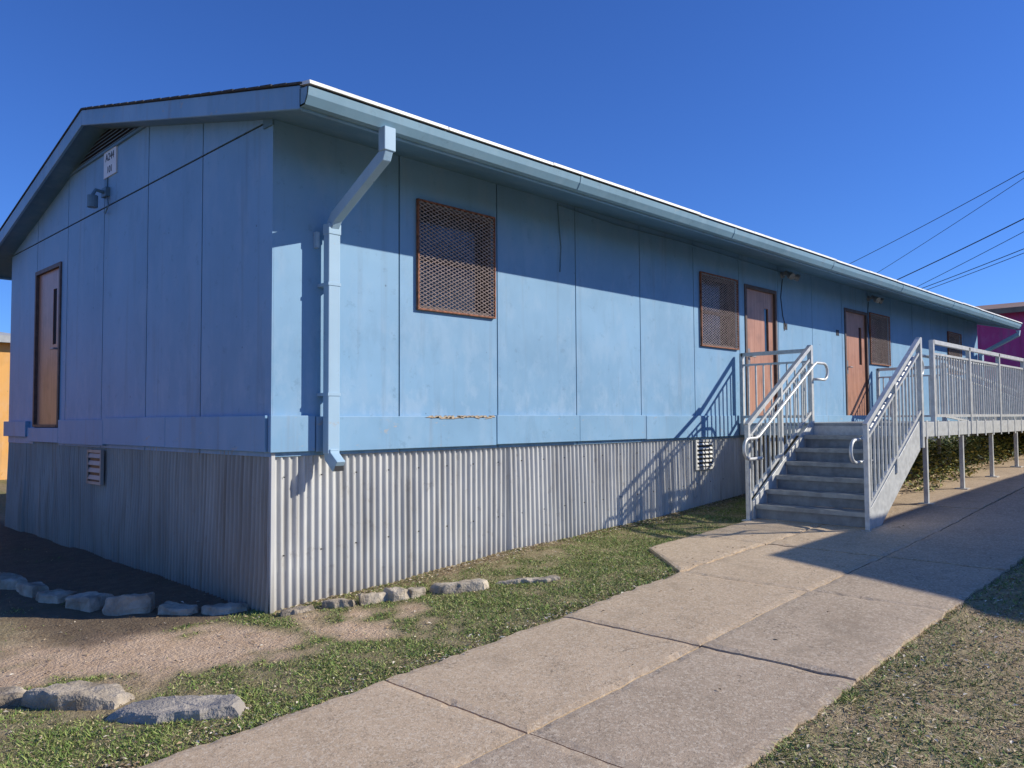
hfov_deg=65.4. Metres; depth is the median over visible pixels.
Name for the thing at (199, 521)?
skirt gable
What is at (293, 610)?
border stone
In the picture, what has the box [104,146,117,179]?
sign board
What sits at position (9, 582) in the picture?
border stone
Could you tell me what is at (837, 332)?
door number plates
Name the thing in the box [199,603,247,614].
border stone
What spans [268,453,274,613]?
skirt corner
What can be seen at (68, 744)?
grass
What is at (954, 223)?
power line
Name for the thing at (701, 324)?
security screen frame
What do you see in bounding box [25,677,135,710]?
border stone
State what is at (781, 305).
light cable
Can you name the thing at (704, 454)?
foundation vent
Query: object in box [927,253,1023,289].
power line
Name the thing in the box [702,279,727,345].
window glass
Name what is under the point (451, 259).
window glass
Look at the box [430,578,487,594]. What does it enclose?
border stone
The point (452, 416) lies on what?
split wood
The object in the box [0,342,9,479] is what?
walls
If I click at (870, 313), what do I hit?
security screen frame
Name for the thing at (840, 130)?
sky
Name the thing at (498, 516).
screws
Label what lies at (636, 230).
loose cables
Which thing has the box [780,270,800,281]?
floodlight
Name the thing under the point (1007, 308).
roof
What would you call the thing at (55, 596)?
border stone
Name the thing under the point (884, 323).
screen
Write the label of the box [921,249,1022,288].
power line
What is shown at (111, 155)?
sign number
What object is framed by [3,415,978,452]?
band boards
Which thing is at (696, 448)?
skirt vent louvres
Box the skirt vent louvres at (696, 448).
[694,439,713,469]
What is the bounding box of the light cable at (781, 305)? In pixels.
[780,279,785,330]
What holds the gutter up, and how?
attached to the fascia boards at (272, 100)
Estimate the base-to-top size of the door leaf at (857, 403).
1.975 m
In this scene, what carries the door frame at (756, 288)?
attached to the long wall panels at (605, 320)
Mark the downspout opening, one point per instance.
(339, 468)
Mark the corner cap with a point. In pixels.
(267, 123)
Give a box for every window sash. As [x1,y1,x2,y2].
[420,203,490,315]
[702,274,735,348]
[871,315,887,364]
[949,333,959,373]
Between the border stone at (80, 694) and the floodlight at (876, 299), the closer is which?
the border stone at (80, 694)
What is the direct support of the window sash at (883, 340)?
attached to the long wall panels at (605, 320)
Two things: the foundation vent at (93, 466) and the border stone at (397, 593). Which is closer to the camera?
the border stone at (397, 593)
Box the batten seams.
[978,314,1020,357]
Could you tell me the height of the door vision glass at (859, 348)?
0.700 m
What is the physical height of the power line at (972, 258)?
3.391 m
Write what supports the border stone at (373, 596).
on the ground at (48, 564)
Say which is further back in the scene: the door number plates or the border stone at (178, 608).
the door number plates
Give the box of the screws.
[283,449,723,556]
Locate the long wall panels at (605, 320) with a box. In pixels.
[273,120,977,456]
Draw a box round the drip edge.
[300,79,1022,323]
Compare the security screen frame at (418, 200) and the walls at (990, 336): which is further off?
the walls at (990, 336)
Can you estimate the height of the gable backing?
3.497 m
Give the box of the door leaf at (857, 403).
[846,312,866,414]
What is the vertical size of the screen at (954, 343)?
0.968 m
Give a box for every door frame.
[32,261,61,426]
[744,284,777,415]
[844,307,869,414]
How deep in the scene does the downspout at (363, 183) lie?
6.47 m
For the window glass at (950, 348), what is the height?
0.950 m
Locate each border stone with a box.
[0,573,25,589]
[0,688,25,707]
[16,581,46,597]
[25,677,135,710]
[37,589,77,603]
[62,591,110,611]
[101,591,155,615]
[108,693,245,724]
[155,602,197,615]
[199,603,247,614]
[278,605,313,616]
[324,598,357,608]
[357,590,387,604]
[386,587,409,601]
[409,586,425,598]
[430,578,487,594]
[494,576,560,584]
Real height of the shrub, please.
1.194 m
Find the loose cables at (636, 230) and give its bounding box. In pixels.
[557,203,780,272]
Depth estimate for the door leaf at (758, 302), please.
12.11 m
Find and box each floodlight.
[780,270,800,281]
[867,295,883,303]
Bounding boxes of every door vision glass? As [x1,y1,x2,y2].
[764,309,767,350]
[858,328,860,364]
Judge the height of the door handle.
0.240 m
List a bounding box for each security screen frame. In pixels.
[416,198,495,318]
[699,271,738,349]
[869,312,890,365]
[947,331,962,374]
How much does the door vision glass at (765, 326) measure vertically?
0.700 m
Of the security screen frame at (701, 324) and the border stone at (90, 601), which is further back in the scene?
the security screen frame at (701, 324)
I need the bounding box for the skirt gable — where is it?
[5,442,268,613]
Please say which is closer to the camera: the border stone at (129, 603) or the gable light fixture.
the border stone at (129, 603)
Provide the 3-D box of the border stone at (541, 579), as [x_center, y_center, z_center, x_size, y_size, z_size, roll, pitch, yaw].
[0.133,1.687,6.794,0.590,0.094,0.110,0,-3,-5]
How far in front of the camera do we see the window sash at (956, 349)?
19.41 m
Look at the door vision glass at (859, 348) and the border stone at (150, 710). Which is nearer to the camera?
the border stone at (150, 710)
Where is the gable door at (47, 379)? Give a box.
[37,268,58,424]
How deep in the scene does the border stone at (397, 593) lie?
6.41 m
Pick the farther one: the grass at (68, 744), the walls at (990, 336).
the walls at (990, 336)
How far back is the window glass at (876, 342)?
15.79 m
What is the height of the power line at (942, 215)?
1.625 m
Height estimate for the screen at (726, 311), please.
0.998 m
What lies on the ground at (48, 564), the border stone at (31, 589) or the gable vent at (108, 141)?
the border stone at (31, 589)
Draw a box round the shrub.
[819,419,1023,491]
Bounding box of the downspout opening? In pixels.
[335,465,343,470]
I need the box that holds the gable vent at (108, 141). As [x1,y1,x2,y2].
[79,127,136,166]
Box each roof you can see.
[0,332,10,342]
[975,302,1023,313]
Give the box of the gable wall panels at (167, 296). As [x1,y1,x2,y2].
[8,120,274,456]
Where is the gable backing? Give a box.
[20,125,262,252]
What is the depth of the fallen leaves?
4.77 m
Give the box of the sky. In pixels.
[0,0,1023,332]
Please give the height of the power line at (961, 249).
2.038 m
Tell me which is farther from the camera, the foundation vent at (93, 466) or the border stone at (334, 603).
the foundation vent at (93, 466)
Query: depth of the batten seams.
26.93 m
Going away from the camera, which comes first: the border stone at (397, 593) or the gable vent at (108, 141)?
the border stone at (397, 593)
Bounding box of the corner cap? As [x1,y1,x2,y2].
[263,119,273,128]
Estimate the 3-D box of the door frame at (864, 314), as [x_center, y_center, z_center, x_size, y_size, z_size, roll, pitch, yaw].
[6.334,-0.339,14.775,0.130,2.050,1.080,-3,-4,44]
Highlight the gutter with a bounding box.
[300,86,1021,328]
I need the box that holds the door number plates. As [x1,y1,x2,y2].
[784,323,838,335]
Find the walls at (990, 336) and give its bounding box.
[977,312,1023,420]
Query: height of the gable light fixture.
0.468 m
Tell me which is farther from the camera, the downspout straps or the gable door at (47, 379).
the gable door at (47, 379)
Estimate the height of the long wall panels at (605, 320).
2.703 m
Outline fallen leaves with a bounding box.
[0,493,1023,767]
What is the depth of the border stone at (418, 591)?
6.47 m
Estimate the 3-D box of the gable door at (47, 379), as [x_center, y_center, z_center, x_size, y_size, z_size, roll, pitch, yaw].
[-5.947,-0.468,10.300,0.950,1.980,0.045,-3,-4,44]
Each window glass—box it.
[420,209,481,312]
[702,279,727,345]
[871,318,881,362]
[947,336,954,371]
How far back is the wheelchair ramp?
11.36 m
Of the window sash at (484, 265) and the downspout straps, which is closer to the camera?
the downspout straps
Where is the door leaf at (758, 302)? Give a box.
[747,289,774,415]
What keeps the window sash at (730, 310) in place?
attached to the long wall panels at (605, 320)
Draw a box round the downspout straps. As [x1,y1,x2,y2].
[313,231,340,395]
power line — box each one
[850,171,1023,263]
[877,178,1023,272]
[897,218,1023,279]
[917,232,1022,286]
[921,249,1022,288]
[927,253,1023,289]
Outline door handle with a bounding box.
[748,348,755,363]
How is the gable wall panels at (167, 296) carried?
attached to the rear walls
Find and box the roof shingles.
[0,81,304,230]
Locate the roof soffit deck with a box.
[0,110,1007,327]
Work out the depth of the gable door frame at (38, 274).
10.55 m
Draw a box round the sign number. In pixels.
[105,150,113,161]
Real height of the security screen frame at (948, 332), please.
0.990 m
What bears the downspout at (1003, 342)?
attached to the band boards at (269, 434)
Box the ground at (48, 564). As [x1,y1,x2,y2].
[0,440,1023,767]
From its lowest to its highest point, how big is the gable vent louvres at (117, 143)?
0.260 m
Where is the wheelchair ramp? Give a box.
[739,340,1023,503]
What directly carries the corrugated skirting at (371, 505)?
on the ground at (48, 564)
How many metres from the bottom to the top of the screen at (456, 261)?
1.008 m
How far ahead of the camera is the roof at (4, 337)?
20.41 m
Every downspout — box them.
[323,125,395,471]
[979,330,1020,420]
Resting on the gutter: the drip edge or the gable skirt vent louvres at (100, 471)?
the drip edge
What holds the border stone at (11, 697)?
on the ground at (48, 564)
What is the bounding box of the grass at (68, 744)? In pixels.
[0,490,1023,767]
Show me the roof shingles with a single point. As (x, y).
(267, 86)
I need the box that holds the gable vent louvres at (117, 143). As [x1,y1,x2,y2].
[69,126,145,176]
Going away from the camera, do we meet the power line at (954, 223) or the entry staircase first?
the entry staircase
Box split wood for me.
[428,415,494,418]
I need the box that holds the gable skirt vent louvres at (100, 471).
[86,449,103,484]
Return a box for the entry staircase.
[742,337,924,531]
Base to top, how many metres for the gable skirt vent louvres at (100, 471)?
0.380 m
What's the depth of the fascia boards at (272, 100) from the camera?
7.29 m
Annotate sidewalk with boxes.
[138,453,1023,767]
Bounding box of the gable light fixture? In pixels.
[87,178,109,213]
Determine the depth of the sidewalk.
4.69 m
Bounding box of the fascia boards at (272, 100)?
[0,85,1016,329]
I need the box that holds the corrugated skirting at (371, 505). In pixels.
[274,435,970,611]

